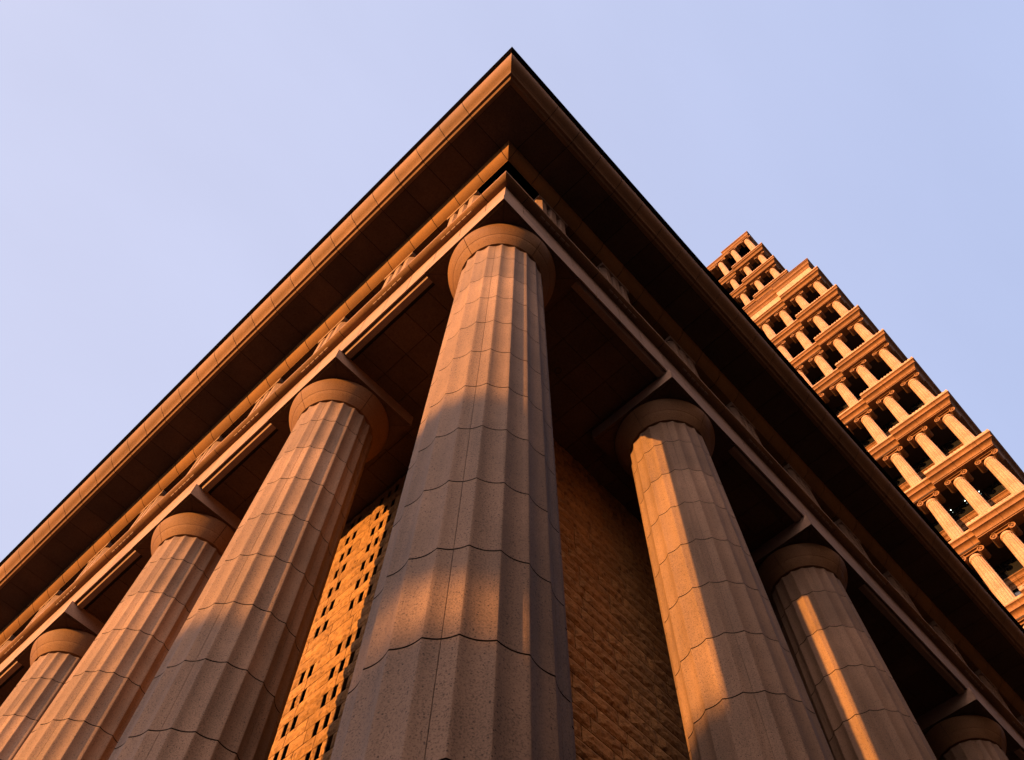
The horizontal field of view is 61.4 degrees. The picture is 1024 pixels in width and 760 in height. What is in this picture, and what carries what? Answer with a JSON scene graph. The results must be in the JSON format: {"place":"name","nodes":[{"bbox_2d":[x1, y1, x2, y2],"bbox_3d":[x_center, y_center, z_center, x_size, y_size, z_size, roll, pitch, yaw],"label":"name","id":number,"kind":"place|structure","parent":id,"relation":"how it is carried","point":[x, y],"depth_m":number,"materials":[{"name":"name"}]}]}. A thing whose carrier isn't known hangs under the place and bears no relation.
{"place":"outdoors","nodes":[
{"label":"outdoors","id":0,"kind":"place"},
{"bbox_2d":[0,47,1023,759],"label":"colonnaded building","id":1,"kind":"structure","parent":0,"point":[490,415],"depth_m":15.16,"materials":[{"name":"stone"}]},
{"bbox_2d":[0,0,1023,561],"label":"sky","id":2,"kind":"structure","parent":0,"point":[165,164],"materials":[{"name":"blue"}]},
{"bbox_2d":[706,231,1023,627],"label":"office tower","id":3,"kind":"structure","parent":0,"point":[952,470],"depth_m":69.19,"materials":[{"name":"stone"}]},
{"bbox_2d":[915,436,961,470],"bbox_3d":[27.833,9.670,63.798,14.112,5.452,0.090,-40,-72,17],"label":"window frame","id":4,"kind":"structure","parent":3,"relation":"in","point":[955,436],"depth_m":63.98,"materials":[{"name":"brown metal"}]},
{"bbox_2d":[953,480,1005,528],"bbox_3d":[27.720,12.266,58.035,14.112,5.452,0.090,-40,-72,17],"label":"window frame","id":5,"kind":"structure","parent":3,"relation":"in","point":[997,480],"depth_m":58.22,"materials":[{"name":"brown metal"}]},
{"bbox_2d":[998,564,1023,592],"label":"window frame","id":6,"kind":"structure","parent":3,"relation":"in","point":[998,564],"depth_m":52.63,"materials":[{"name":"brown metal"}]}
]}

